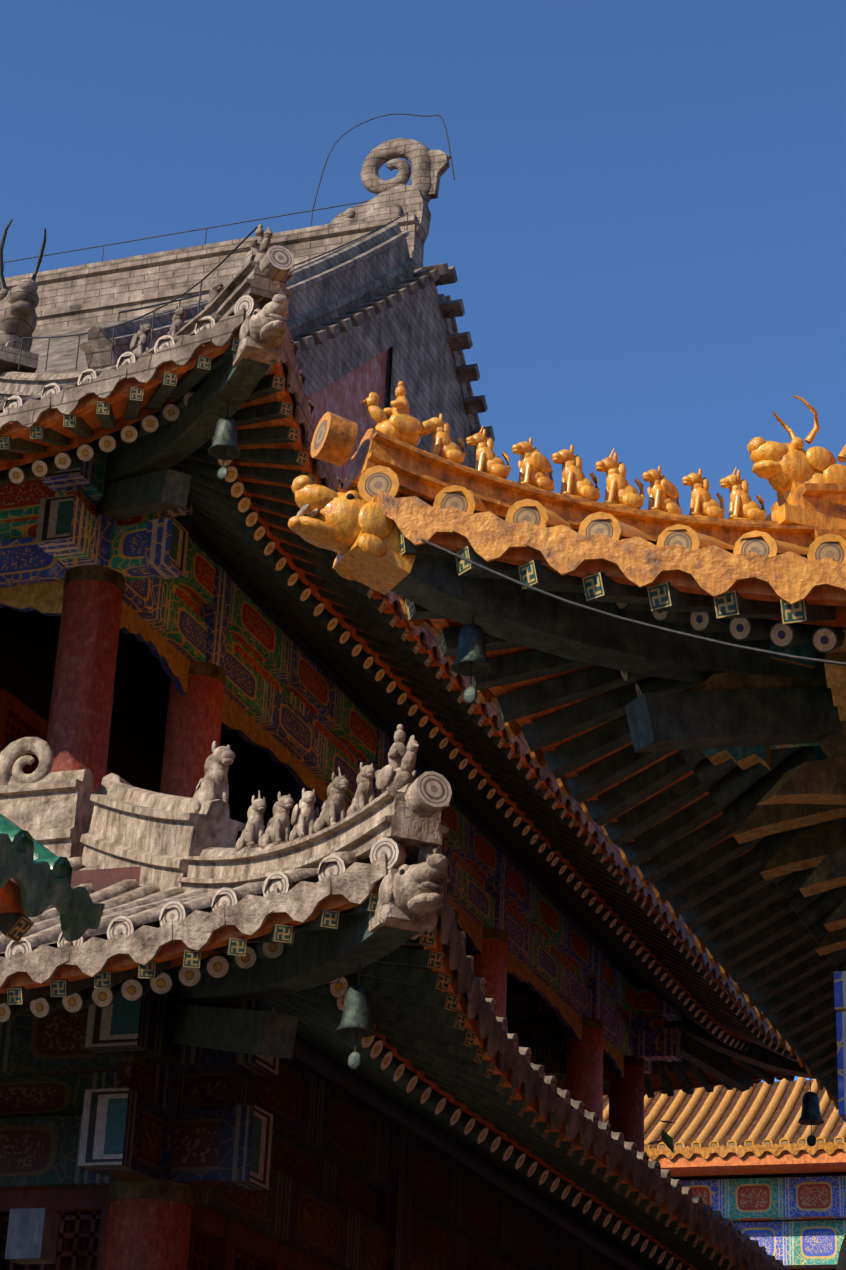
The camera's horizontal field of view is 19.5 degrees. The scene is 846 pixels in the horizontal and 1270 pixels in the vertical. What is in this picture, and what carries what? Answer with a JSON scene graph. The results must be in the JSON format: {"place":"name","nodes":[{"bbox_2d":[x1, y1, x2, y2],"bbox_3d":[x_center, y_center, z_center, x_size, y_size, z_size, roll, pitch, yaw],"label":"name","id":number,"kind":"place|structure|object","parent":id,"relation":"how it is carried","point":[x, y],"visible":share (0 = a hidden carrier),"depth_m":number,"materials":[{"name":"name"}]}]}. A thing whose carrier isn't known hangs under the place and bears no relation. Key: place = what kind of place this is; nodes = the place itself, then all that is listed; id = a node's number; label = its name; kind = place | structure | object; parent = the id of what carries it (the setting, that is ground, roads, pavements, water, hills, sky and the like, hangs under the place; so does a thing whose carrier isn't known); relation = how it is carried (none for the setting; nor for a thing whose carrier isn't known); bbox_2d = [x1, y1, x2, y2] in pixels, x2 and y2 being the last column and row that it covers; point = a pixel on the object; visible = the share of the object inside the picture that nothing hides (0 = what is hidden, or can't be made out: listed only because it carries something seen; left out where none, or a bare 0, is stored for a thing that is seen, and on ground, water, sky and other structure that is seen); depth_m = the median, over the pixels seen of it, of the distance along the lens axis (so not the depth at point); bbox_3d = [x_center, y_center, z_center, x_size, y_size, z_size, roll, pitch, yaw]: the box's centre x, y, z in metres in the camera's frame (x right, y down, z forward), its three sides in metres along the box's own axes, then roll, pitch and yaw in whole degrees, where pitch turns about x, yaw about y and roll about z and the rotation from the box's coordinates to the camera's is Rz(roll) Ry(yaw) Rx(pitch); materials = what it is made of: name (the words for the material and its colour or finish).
{"place":"outdoors","nodes":[
{"label":"outdoors","id":0,"kind":"place"},
{"bbox_2d":[0,0,845,1081],"label":"sky","id":1,"kind":"structure","parent":0,"point":[641,221],"materials":[{"name":"blue"}]},
{"label":"ground","id":2,"kind":"structure","parent":0,"visible":0},
{"bbox_2d":[0,833,104,942],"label":"roof eave","id":3,"kind":"object","parent":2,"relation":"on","point":[36,889],"visible":0.94,"depth_m":7.10,"materials":[{"name":"ceramic"}]},
{"bbox_2d":[0,814,72,885],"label":"roof tiles","id":4,"kind":"object","parent":3,"relation":"on","point":[21,839],"visible":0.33,"depth_m":7.20,"materials":[{"name":"ceramic"}]},
{"bbox_2d":[0,150,815,1269],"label":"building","id":5,"kind":"structure","parent":2,"relation":"on","point":[240,1122],"depth_m":15.63,"materials":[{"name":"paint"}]},
{"bbox_2d":[0,113,823,1269],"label":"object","id":6,"kind":"structure","parent":5,"relation":"on","point":[338,1043],"depth_m":15.80,"materials":[{"name":"grey tile"}]},
{"bbox_2d":[644,1120,675,1152],"bbox_3d":[2.294,6.234,29.282,1.369,4.000,1.747,-6,-25,19],"label":"plant","id":7,"kind":"object","parent":6,"relation":"on","point":[666,1139],"visible":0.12,"depth_m":29.90,"materials":[{"name":"green plant"}]},
{"bbox_2d":[336,428,845,1122],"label":"building","id":8,"kind":"structure","parent":2,"relation":"on","point":[606,744],"depth_m":10.25,"materials":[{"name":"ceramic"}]},
{"bbox_2d":[288,381,845,970],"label":"roof tiles","id":9,"kind":"object","parent":8,"relation":"on","point":[356,531],"visible":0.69,"depth_m":10.03,"materials":[{"name":"ceramic"}]},
{"bbox_2d":[420,539,845,1269],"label":"cable","id":10,"kind":"object","parent":8,"relation":"attached to","point":[842,1259],"visible":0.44,"depth_m":8.40,"materials":[{"name":"metal"}]},
{"bbox_2d":[603,1080,845,1269],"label":"building","id":11,"kind":"structure","parent":2,"relation":"on","point":[785,1204],"depth_m":44.27,"materials":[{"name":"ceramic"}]},
{"bbox_2d":[603,1077,845,1148],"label":"tiled roof","id":12,"kind":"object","parent":11,"relation":"on","point":[709,1127],"visible":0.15,"depth_m":45.51,"materials":[{"name":"ceramic"}]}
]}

